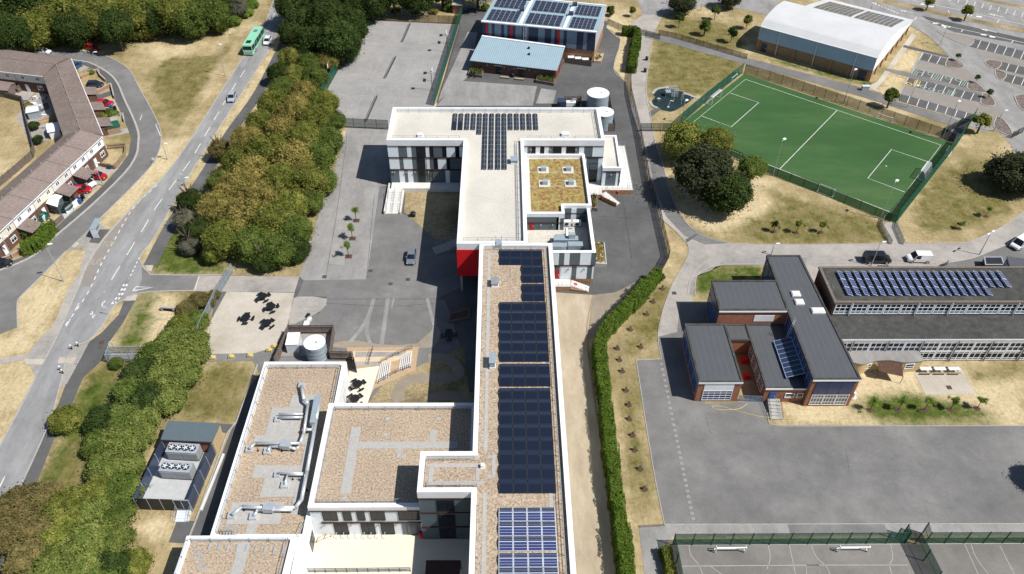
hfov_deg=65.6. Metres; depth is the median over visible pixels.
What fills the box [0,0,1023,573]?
ground
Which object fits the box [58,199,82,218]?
driveway
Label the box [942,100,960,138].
floodlight
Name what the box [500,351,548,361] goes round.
solar panel row
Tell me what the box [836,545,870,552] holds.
goal
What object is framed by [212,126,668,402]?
school yard
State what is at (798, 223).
sapling
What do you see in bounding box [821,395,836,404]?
window
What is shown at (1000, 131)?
kerb
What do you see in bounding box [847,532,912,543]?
fence
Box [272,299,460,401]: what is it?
school yard surface
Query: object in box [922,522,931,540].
gate
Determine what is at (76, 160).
terraced house
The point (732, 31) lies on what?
young tree
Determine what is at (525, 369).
solar panel row
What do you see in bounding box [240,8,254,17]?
shrub
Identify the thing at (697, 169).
tree
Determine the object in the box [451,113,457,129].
solar panel column
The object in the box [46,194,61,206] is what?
conservatory
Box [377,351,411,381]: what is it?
steps
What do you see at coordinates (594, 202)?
raised planter
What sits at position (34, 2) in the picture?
tree
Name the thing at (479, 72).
raised planter
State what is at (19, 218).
window
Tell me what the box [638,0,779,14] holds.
top car park
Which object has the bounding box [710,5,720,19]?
young tree
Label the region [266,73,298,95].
tree
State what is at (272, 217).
tree
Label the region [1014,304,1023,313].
window
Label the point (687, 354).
window
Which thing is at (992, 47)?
parking bays
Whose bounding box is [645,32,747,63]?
footpath
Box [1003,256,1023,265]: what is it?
glazed block
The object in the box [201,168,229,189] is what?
tree
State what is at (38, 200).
window
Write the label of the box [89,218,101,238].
bus shelter
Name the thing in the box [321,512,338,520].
window
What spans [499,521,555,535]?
solar panel row
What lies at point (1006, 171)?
tree
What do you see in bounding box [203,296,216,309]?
bush
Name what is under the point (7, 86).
shed
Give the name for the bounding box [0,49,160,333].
side street
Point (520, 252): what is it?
solar panel row
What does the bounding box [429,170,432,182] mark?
window
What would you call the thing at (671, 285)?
kerb
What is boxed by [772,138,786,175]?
floodlight
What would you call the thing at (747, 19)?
young tree
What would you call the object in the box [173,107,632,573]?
school building
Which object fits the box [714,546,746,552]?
goal
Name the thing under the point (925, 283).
solar panel strip
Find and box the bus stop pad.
[89,229,109,242]
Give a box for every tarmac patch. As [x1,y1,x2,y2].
[329,238,346,264]
[788,524,886,532]
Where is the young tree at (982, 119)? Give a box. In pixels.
[971,112,992,133]
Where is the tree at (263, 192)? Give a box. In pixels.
[241,175,281,206]
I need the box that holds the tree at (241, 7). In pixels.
[229,0,249,17]
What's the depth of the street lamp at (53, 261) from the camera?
144.92 m
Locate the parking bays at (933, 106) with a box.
[898,94,973,120]
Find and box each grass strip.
[875,0,1023,32]
[984,0,1023,7]
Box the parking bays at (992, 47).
[969,39,1023,59]
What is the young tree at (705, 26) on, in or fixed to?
on the ground at (180, 84)
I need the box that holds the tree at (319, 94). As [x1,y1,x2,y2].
[306,85,341,110]
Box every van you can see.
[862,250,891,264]
[905,250,933,263]
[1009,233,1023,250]
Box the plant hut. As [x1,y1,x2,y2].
[161,421,223,453]
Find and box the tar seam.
[325,138,638,305]
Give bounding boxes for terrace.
[347,347,418,395]
[347,366,378,402]
[352,351,410,365]
[354,362,380,365]
[355,352,404,356]
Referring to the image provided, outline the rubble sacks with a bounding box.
[303,313,311,326]
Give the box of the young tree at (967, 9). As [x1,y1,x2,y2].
[961,4,974,20]
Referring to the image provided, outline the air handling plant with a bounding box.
[549,226,582,249]
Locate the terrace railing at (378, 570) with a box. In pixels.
[307,567,410,572]
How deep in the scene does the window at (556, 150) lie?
165.92 m
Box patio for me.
[914,368,975,394]
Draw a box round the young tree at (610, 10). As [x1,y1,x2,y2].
[606,6,614,14]
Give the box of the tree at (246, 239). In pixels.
[224,223,276,265]
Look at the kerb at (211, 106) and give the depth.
193.53 m
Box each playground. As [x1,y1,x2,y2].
[637,332,1023,523]
[670,303,708,396]
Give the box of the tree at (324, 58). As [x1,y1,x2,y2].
[316,49,341,71]
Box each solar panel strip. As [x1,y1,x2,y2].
[837,271,852,295]
[845,271,860,295]
[853,271,869,295]
[861,271,877,295]
[869,271,885,295]
[877,271,893,295]
[885,271,902,295]
[893,271,910,295]
[901,271,918,295]
[909,271,926,295]
[917,271,934,295]
[925,271,943,295]
[933,271,951,295]
[941,271,959,295]
[949,271,967,295]
[957,271,976,295]
[965,271,984,295]
[973,271,992,295]
[981,271,995,287]
[989,271,1002,287]
[997,271,1010,287]
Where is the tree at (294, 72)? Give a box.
[283,63,305,82]
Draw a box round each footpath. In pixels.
[169,521,197,542]
[191,360,271,535]
[205,348,275,371]
[220,424,235,432]
[630,15,758,336]
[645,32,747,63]
[647,141,725,244]
[649,107,659,116]
[746,58,953,124]
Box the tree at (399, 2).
[382,0,405,15]
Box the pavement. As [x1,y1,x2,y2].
[0,224,107,375]
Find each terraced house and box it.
[0,49,34,85]
[0,177,58,215]
[0,194,41,238]
[0,216,21,256]
[11,160,78,202]
[13,53,68,93]
[29,145,95,184]
[43,58,76,86]
[46,130,107,169]
[47,72,98,101]
[51,86,105,117]
[55,102,112,135]
[59,117,107,152]
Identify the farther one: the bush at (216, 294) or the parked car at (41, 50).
the parked car at (41, 50)
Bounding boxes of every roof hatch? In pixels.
[491,277,498,287]
[561,132,569,136]
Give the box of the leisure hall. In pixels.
[755,0,912,81]
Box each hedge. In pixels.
[19,221,59,256]
[591,266,662,573]
[621,25,641,73]
[657,544,677,573]
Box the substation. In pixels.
[452,0,464,13]
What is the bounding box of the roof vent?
[510,156,517,164]
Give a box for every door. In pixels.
[1,244,8,254]
[496,67,500,74]
[518,69,523,77]
[530,222,533,229]
[555,270,559,278]
[760,43,766,51]
[768,392,776,398]
[857,69,866,79]
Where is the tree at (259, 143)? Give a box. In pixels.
[242,129,288,164]
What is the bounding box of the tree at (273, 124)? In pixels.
[263,111,300,138]
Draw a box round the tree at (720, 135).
[699,123,738,153]
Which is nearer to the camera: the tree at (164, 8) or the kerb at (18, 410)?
the kerb at (18, 410)
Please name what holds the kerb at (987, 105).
on the planted island at (985, 100)
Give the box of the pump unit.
[566,98,576,106]
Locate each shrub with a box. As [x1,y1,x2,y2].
[0,477,47,527]
[0,511,30,556]
[3,509,54,547]
[21,555,71,573]
[29,540,74,572]
[30,478,64,512]
[36,513,83,552]
[39,480,91,524]
[43,404,83,435]
[47,36,66,49]
[58,517,114,556]
[61,544,105,573]
[71,561,127,573]
[74,491,114,524]
[76,427,106,462]
[77,400,126,434]
[78,446,121,482]
[80,474,113,500]
[92,419,148,453]
[96,34,105,42]
[97,545,134,573]
[99,520,140,554]
[100,466,151,505]
[100,497,142,526]
[102,397,139,429]
[108,374,146,401]
[112,448,147,478]
[117,354,156,380]
[125,380,170,409]
[125,405,167,430]
[126,545,158,573]
[131,336,172,362]
[136,426,158,452]
[145,362,176,385]
[148,382,191,419]
[149,338,204,370]
[154,323,188,342]
[156,28,170,35]
[165,310,192,328]
[165,360,206,389]
[174,299,198,314]
[176,323,210,348]
[186,290,209,308]
[186,309,211,330]
[192,343,211,364]
[227,15,243,25]
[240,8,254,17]
[246,0,259,8]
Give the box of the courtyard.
[308,534,469,573]
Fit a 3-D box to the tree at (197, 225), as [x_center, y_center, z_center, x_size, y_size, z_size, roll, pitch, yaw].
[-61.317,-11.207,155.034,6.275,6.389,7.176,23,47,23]
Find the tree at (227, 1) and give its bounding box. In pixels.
[220,0,240,15]
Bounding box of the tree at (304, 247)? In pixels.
[286,234,314,265]
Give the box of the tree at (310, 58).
[293,51,320,67]
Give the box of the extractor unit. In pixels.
[489,353,495,368]
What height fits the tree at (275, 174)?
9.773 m
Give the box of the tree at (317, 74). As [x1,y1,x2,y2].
[300,64,329,88]
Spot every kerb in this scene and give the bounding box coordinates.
[0,59,139,270]
[0,377,35,444]
[16,251,65,326]
[21,355,67,484]
[41,289,68,336]
[45,287,78,357]
[52,49,161,217]
[77,180,160,286]
[78,290,209,344]
[139,35,277,274]
[160,0,273,179]
[189,364,257,535]
[375,20,446,23]
[437,24,459,101]
[586,295,615,572]
[607,28,624,81]
[636,359,1023,524]
[639,524,664,527]
[646,39,1023,244]
[651,86,668,93]
[658,219,689,358]
[687,255,764,294]
[694,264,730,294]
[766,403,1023,426]
[804,262,936,263]
[847,0,961,64]
[890,3,1022,32]
[892,0,1021,27]
[895,101,955,119]
[937,30,973,45]
[944,243,1010,262]
[945,57,964,68]
[966,81,986,92]
[980,93,995,106]
[984,60,1001,68]
[993,116,1012,135]
[994,68,1006,79]
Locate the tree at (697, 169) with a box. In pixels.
[668,138,743,206]
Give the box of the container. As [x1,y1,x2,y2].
[557,98,565,106]
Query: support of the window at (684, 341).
in the old school
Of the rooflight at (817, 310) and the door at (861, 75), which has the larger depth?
the door at (861, 75)
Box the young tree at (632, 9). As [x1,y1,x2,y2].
[630,5,635,16]
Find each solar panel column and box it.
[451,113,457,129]
[458,113,463,129]
[464,113,469,129]
[470,113,475,129]
[476,113,481,133]
[481,113,487,169]
[488,113,493,168]
[495,113,499,168]
[502,113,506,168]
[508,113,512,129]
[514,113,518,129]
[520,113,525,129]
[526,113,531,129]
[533,113,537,129]
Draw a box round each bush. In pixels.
[19,224,28,239]
[23,101,33,107]
[27,121,39,129]
[31,135,43,143]
[97,113,108,117]
[103,108,113,115]
[106,356,125,370]
[109,110,121,116]
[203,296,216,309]
[208,287,220,300]
[390,7,400,14]
[410,9,418,15]
[429,8,438,14]
[442,1,452,12]
[480,3,489,10]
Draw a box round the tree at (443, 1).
[434,0,451,9]
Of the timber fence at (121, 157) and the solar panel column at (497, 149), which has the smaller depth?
the solar panel column at (497, 149)
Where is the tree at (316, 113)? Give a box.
[295,98,337,129]
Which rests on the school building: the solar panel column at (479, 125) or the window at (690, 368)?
the solar panel column at (479, 125)
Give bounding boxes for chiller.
[158,461,196,479]
[165,442,202,460]
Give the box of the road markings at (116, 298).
[0,14,274,486]
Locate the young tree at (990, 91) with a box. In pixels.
[986,88,993,97]
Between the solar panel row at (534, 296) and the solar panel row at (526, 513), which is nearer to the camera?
the solar panel row at (526, 513)
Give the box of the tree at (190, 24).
[161,0,211,41]
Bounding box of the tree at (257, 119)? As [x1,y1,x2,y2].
[240,109,275,134]
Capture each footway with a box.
[0,60,137,268]
[639,524,1023,573]
[689,257,806,294]
[805,264,939,270]
[870,33,915,89]
[886,68,981,94]
[903,45,947,57]
[923,16,1023,44]
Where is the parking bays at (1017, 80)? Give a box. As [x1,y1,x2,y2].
[1003,74,1023,85]
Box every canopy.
[425,560,460,573]
[773,337,804,378]
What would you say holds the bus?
on the road at (19, 445)
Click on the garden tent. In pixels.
(44, 216)
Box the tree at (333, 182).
[316,163,339,195]
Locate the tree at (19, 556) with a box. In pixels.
[0,535,44,573]
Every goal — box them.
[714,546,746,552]
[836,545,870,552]
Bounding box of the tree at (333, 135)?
[319,122,346,154]
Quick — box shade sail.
[875,362,902,382]
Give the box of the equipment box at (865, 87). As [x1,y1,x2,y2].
[861,85,869,90]
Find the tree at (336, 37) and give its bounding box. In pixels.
[312,12,365,65]
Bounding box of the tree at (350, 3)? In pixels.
[340,0,370,17]
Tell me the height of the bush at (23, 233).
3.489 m
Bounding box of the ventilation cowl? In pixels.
[568,11,573,16]
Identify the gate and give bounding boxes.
[641,123,661,130]
[738,395,763,401]
[899,528,920,543]
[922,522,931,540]
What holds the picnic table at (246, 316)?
on the picnic area
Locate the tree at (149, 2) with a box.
[137,0,157,10]
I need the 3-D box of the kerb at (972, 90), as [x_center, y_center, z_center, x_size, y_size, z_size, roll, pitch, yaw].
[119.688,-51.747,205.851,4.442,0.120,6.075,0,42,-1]
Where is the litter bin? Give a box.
[410,211,415,217]
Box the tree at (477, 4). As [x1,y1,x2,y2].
[463,0,488,9]
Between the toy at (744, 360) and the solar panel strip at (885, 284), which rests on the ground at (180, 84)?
the toy at (744, 360)
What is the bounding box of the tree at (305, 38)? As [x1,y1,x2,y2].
[291,20,323,56]
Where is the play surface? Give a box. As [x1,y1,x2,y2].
[652,88,692,111]
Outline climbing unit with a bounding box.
[665,86,678,96]
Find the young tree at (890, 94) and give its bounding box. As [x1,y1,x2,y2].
[883,87,901,107]
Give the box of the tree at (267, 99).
[253,87,288,116]
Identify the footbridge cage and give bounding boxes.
[104,346,141,361]
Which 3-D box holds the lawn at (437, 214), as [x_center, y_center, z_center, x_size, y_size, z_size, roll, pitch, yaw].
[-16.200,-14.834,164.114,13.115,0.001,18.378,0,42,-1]
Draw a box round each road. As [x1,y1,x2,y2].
[0,1,282,495]
[759,212,1023,280]
[841,0,1023,141]
[939,246,1023,265]
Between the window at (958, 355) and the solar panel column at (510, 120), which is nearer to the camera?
the window at (958, 355)
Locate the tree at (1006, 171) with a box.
[978,146,1023,197]
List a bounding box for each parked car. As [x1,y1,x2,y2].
[0,257,12,267]
[34,47,51,54]
[73,62,82,68]
[73,184,91,193]
[84,42,99,51]
[85,80,103,87]
[85,178,96,186]
[93,170,107,180]
[96,99,113,106]
[227,91,236,101]
[263,35,271,44]
[406,248,416,264]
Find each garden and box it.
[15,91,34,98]
[16,93,52,146]
[40,103,49,111]
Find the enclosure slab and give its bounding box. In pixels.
[281,332,330,355]
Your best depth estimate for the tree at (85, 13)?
215.10 m
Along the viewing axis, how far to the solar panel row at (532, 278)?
133.09 m
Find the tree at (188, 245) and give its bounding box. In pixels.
[176,226,200,256]
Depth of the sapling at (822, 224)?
159.38 m
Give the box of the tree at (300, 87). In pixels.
[289,77,316,98]
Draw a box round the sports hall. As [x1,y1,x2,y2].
[481,0,605,60]
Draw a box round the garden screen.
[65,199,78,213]
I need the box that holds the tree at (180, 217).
[170,205,197,228]
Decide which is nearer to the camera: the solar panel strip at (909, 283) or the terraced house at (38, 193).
the solar panel strip at (909, 283)
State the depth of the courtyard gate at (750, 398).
127.82 m
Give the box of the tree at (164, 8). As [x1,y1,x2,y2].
[150,0,190,36]
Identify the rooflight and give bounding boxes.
[790,291,800,296]
[794,299,804,304]
[810,307,825,313]
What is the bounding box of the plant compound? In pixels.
[132,440,224,522]
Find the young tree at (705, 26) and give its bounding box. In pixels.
[699,19,711,35]
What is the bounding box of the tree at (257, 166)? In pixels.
[228,150,271,180]
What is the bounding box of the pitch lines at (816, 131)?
[695,82,940,211]
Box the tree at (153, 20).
[143,0,173,38]
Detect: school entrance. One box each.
[136,267,296,294]
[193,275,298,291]
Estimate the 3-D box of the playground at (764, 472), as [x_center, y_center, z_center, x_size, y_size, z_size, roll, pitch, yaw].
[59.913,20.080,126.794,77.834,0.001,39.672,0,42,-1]
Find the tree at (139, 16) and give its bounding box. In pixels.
[118,0,160,41]
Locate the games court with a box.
[327,20,458,126]
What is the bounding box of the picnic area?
[207,292,293,353]
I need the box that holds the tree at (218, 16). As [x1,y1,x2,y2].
[197,0,236,35]
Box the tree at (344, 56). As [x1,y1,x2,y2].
[340,47,363,63]
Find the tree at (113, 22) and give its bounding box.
[92,4,138,51]
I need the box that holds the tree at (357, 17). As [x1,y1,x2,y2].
[340,2,371,42]
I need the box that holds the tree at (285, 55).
[274,46,300,66]
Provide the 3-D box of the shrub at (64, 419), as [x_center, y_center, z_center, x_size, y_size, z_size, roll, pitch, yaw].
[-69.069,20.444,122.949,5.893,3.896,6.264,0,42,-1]
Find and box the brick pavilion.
[470,35,564,78]
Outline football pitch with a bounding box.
[684,74,952,222]
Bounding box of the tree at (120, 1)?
[116,0,126,6]
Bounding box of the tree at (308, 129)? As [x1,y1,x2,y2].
[280,118,326,143]
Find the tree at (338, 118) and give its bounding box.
[320,105,347,131]
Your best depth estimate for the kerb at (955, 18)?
236.61 m
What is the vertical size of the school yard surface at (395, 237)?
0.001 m
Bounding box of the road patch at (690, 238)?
[686,234,697,241]
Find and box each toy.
[739,356,747,363]
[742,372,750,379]
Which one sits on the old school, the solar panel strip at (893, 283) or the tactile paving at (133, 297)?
the solar panel strip at (893, 283)
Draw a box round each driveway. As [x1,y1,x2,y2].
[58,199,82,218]
[77,166,117,200]
[79,65,88,71]
[97,91,111,98]
[108,128,128,136]
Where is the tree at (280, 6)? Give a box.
[269,0,304,22]
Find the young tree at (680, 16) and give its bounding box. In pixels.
[675,12,684,27]
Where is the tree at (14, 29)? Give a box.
[0,8,39,51]
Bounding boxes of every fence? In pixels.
[0,151,33,185]
[2,91,34,156]
[38,115,55,124]
[98,162,114,168]
[106,142,126,167]
[196,263,232,326]
[273,325,288,361]
[288,324,356,372]
[320,58,343,89]
[349,118,387,128]
[433,5,462,103]
[564,96,581,106]
[608,89,615,131]
[630,71,670,269]
[658,30,747,58]
[662,123,674,130]
[672,532,852,544]
[672,534,682,573]
[682,62,744,121]
[731,150,892,221]
[744,66,957,141]
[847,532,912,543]
[896,108,977,221]
[915,532,942,573]
[927,531,1023,543]
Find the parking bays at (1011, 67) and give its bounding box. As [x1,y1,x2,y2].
[998,62,1023,74]
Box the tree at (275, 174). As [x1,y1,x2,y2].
[259,159,297,191]
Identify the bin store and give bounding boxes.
[565,57,592,66]
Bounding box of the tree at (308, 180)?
[284,161,334,202]
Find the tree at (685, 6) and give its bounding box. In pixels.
[666,0,699,15]
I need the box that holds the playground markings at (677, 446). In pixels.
[660,363,694,519]
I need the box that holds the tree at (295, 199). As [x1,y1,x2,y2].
[270,185,311,216]
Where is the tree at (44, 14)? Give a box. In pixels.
[28,0,56,43]
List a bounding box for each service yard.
[434,32,476,104]
[436,5,640,137]
[437,81,536,105]
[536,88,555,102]
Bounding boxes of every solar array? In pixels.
[486,9,520,21]
[494,0,525,8]
[525,13,563,26]
[532,0,568,12]
[569,17,596,29]
[575,4,601,16]
[814,2,864,16]
[854,11,903,26]
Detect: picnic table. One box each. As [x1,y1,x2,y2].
[237,312,254,323]
[255,292,270,301]
[260,318,274,328]
[263,301,279,312]
[346,393,363,402]
[349,378,366,391]
[441,329,456,340]
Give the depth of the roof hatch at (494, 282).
131.73 m
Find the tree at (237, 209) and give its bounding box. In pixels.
[213,195,262,229]
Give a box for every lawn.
[369,347,469,402]
[404,192,459,240]
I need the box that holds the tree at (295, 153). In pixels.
[263,134,314,169]
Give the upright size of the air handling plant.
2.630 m
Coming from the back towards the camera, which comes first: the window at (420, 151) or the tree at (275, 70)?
the tree at (275, 70)
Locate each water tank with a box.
[303,334,327,361]
[586,87,608,106]
[599,107,613,131]
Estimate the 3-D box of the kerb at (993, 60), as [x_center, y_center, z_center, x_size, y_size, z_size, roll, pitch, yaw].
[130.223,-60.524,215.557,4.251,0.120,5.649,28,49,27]
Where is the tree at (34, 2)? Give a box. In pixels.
[24,0,47,9]
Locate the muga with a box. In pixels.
[670,543,1023,573]
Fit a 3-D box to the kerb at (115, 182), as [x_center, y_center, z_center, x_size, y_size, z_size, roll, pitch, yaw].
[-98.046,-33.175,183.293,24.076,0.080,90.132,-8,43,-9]
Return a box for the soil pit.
[973,406,980,410]
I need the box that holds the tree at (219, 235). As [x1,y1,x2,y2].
[197,215,242,261]
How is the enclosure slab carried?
on the school yard surface at (410, 324)
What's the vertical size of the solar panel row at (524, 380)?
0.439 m
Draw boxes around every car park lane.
[901,60,1013,139]
[971,47,1023,90]
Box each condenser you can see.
[564,220,570,225]
[572,220,580,225]
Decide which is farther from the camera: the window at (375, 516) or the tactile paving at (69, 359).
the tactile paving at (69, 359)
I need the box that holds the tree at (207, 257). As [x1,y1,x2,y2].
[201,240,224,265]
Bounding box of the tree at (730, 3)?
[717,0,742,9]
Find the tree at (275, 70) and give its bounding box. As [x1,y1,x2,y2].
[265,60,287,80]
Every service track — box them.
[556,292,614,573]
[587,277,644,339]
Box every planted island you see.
[939,31,972,44]
[946,58,963,67]
[968,82,985,91]
[981,93,993,105]
[985,60,1000,67]
[994,116,1011,134]
[995,69,1005,78]
[1014,93,1023,108]
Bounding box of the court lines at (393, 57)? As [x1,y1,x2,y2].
[340,22,454,112]
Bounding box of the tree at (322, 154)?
[307,137,340,171]
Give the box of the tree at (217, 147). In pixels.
[204,134,230,159]
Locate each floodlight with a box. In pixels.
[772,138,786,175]
[880,179,898,218]
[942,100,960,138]
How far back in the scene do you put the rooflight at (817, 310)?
134.08 m
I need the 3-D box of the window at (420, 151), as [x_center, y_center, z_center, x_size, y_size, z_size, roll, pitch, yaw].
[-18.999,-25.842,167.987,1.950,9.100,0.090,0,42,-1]
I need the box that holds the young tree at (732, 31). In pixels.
[728,26,737,42]
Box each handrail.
[378,364,410,383]
[382,345,411,360]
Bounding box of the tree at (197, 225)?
[179,215,212,242]
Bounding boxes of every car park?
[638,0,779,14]
[889,0,1023,152]
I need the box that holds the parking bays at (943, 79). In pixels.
[913,69,966,86]
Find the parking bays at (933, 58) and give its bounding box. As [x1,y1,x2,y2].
[920,53,946,65]
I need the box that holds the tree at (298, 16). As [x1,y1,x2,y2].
[276,1,323,46]
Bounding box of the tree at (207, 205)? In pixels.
[193,185,236,223]
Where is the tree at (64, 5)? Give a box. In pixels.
[39,0,86,40]
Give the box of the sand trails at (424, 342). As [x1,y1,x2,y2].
[333,325,440,348]
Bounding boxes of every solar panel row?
[499,411,551,423]
[499,424,552,436]
[499,437,553,449]
[499,450,554,464]
[499,464,554,478]
[499,479,555,492]
[499,507,554,520]
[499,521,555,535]
[499,536,556,550]
[499,553,557,566]
[499,567,558,573]
[500,249,541,256]
[500,257,542,264]
[500,302,545,310]
[500,311,546,320]
[500,321,546,329]
[500,330,547,339]
[500,340,548,350]
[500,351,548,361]
[500,364,549,373]
[500,374,550,385]
[500,388,550,398]
[500,399,550,410]
[522,265,543,273]
[522,274,543,282]
[522,284,544,291]
[522,292,544,300]
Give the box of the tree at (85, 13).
[71,0,105,43]
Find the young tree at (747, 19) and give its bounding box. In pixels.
[742,14,752,27]
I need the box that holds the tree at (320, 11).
[305,0,347,30]
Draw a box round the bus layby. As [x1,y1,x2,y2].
[80,194,147,286]
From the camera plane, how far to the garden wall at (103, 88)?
201.24 m
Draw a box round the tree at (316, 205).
[302,190,326,214]
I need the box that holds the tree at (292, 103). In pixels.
[273,91,311,119]
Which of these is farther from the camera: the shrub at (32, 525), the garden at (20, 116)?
the garden at (20, 116)
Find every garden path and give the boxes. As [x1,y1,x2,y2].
[392,353,463,402]
[424,391,473,402]
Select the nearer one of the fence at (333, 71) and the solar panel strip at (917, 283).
the solar panel strip at (917, 283)
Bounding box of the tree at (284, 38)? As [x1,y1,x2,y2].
[274,17,295,47]
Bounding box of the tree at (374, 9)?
[358,0,391,21]
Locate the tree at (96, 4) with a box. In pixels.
[80,0,120,17]
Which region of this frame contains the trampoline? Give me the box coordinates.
[55,196,73,213]
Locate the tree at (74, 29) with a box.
[51,7,99,50]
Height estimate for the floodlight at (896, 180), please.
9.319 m
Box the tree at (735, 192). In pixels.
[697,161,757,218]
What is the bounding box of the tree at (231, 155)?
[216,146,247,172]
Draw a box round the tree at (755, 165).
[736,153,770,182]
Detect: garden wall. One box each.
[1,248,21,258]
[49,214,63,225]
[80,69,106,81]
[97,83,110,92]
[109,112,124,121]
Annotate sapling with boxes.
[340,240,350,256]
[347,223,354,238]
[350,205,358,220]
[769,220,780,231]
[795,219,805,232]
[819,220,828,229]
[870,395,879,409]
[896,395,907,409]
[924,396,936,409]
[947,395,960,409]
[956,221,966,227]
[976,396,989,407]
[985,205,993,216]
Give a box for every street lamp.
[46,243,64,281]
[871,241,885,265]
[979,230,994,254]
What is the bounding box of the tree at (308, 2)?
[299,0,339,7]
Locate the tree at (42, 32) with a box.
[11,6,52,52]
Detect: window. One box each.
[6,225,11,232]
[10,235,17,243]
[16,215,22,222]
[36,197,41,204]
[309,530,314,552]
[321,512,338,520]
[333,524,349,533]
[342,512,351,520]
[356,512,365,520]
[360,524,375,533]
[369,512,385,520]
[380,523,394,533]
[398,512,419,520]
[406,524,418,534]
[416,147,427,182]
[429,147,433,156]
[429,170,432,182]
[433,158,437,168]
[436,500,454,511]
[438,514,455,525]
[439,528,456,537]
[442,147,446,156]
[446,158,449,168]
[455,147,459,156]
[531,147,535,153]
[553,147,561,153]
[566,147,574,153]
[588,163,597,181]
[682,332,686,351]
[685,345,690,365]
[688,358,693,379]
[691,373,696,393]
[701,391,732,399]
[706,293,712,319]
[709,306,716,322]
[748,346,753,361]
[751,356,756,371]
[754,366,759,381]
[757,375,762,392]
[761,262,769,279]
[766,269,772,279]
[784,393,794,397]
[785,317,789,331]
[787,323,792,336]
[790,330,794,340]
[793,336,797,346]
[796,344,800,354]
[796,393,803,397]
[799,350,802,360]
[801,357,805,368]
[802,365,808,380]
[805,372,811,387]
[808,395,823,404]
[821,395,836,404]
[833,304,851,313]
[833,394,849,404]
[844,342,853,350]
[850,304,868,313]
[851,342,870,350]
[866,304,885,313]
[868,342,888,350]
[882,304,901,313]
[886,342,905,350]
[898,304,918,313]
[902,342,923,350]
[904,363,914,368]
[916,304,935,313]
[919,342,940,350]
[920,351,935,359]
[931,304,951,313]
[932,351,952,359]
[937,342,957,350]
[949,304,968,313]
[950,351,970,359]
[955,341,976,350]
[964,304,984,313]
[966,351,987,359]
[971,341,993,350]
[981,304,1001,313]
[984,351,1004,359]
[990,341,1010,350]
[997,304,1018,313]
[1000,351,1021,359]
[1006,341,1023,350]
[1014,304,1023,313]
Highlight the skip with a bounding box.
[981,257,1003,265]
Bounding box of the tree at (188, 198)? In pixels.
[175,182,202,210]
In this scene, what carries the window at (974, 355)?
in the old school
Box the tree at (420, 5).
[402,0,437,17]
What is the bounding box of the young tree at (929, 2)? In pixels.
[924,0,934,10]
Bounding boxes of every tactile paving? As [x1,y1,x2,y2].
[24,359,44,363]
[58,357,76,362]
[124,294,137,300]
[145,265,152,270]
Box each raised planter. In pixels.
[468,67,483,77]
[535,75,556,85]
[591,193,596,210]
[593,51,603,62]
[594,241,606,267]
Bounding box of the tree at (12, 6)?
[0,0,32,16]
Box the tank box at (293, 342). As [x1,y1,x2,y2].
[285,332,301,352]
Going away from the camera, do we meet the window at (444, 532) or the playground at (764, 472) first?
the window at (444, 532)
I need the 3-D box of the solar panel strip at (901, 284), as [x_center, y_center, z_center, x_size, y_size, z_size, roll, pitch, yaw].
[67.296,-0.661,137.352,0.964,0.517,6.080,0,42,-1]
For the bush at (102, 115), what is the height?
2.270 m
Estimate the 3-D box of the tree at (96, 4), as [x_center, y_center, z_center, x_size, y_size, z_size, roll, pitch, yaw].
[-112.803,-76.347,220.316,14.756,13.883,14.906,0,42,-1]
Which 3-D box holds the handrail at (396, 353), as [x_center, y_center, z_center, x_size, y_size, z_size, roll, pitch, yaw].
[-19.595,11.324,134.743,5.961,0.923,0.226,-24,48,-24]
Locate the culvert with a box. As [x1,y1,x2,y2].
[160,305,175,311]
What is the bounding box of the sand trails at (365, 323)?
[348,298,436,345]
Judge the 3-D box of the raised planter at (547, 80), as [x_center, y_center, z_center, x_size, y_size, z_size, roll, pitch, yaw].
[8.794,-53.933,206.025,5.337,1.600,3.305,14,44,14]
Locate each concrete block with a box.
[228,354,234,358]
[247,353,253,357]
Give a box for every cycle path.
[0,300,134,573]
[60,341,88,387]
[144,43,286,264]
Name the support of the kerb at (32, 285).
on the ground at (180, 84)
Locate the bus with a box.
[242,26,264,54]
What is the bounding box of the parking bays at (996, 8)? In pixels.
[947,0,1023,17]
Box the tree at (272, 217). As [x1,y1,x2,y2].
[243,198,293,236]
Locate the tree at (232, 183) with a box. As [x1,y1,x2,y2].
[213,166,255,204]
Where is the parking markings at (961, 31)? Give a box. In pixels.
[876,0,1023,118]
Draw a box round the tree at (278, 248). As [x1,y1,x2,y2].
[259,230,301,268]
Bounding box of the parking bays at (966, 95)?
[905,78,980,101]
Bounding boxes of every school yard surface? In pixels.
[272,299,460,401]
[289,296,326,324]
[297,279,437,298]
[299,127,387,279]
[344,141,390,279]
[367,184,460,297]
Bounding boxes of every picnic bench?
[920,366,932,374]
[932,366,946,374]
[946,366,960,374]
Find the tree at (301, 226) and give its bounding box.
[279,211,318,240]
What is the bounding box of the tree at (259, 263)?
[249,241,278,275]
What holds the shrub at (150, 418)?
on the ground at (180, 84)
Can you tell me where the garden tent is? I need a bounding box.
[39,211,49,221]
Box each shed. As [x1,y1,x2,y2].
[0,80,17,97]
[25,105,40,119]
[46,122,61,138]
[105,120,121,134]
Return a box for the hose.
[711,403,791,419]
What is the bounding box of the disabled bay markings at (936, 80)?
[911,69,966,95]
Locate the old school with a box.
[681,255,1023,405]
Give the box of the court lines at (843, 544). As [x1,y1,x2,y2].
[682,543,1023,573]
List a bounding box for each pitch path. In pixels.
[883,222,901,242]
[941,120,968,142]
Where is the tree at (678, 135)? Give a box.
[658,119,705,164]
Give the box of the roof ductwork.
[227,382,321,520]
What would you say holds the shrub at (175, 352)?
on the ground at (180, 84)
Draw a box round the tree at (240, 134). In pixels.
[226,122,265,151]

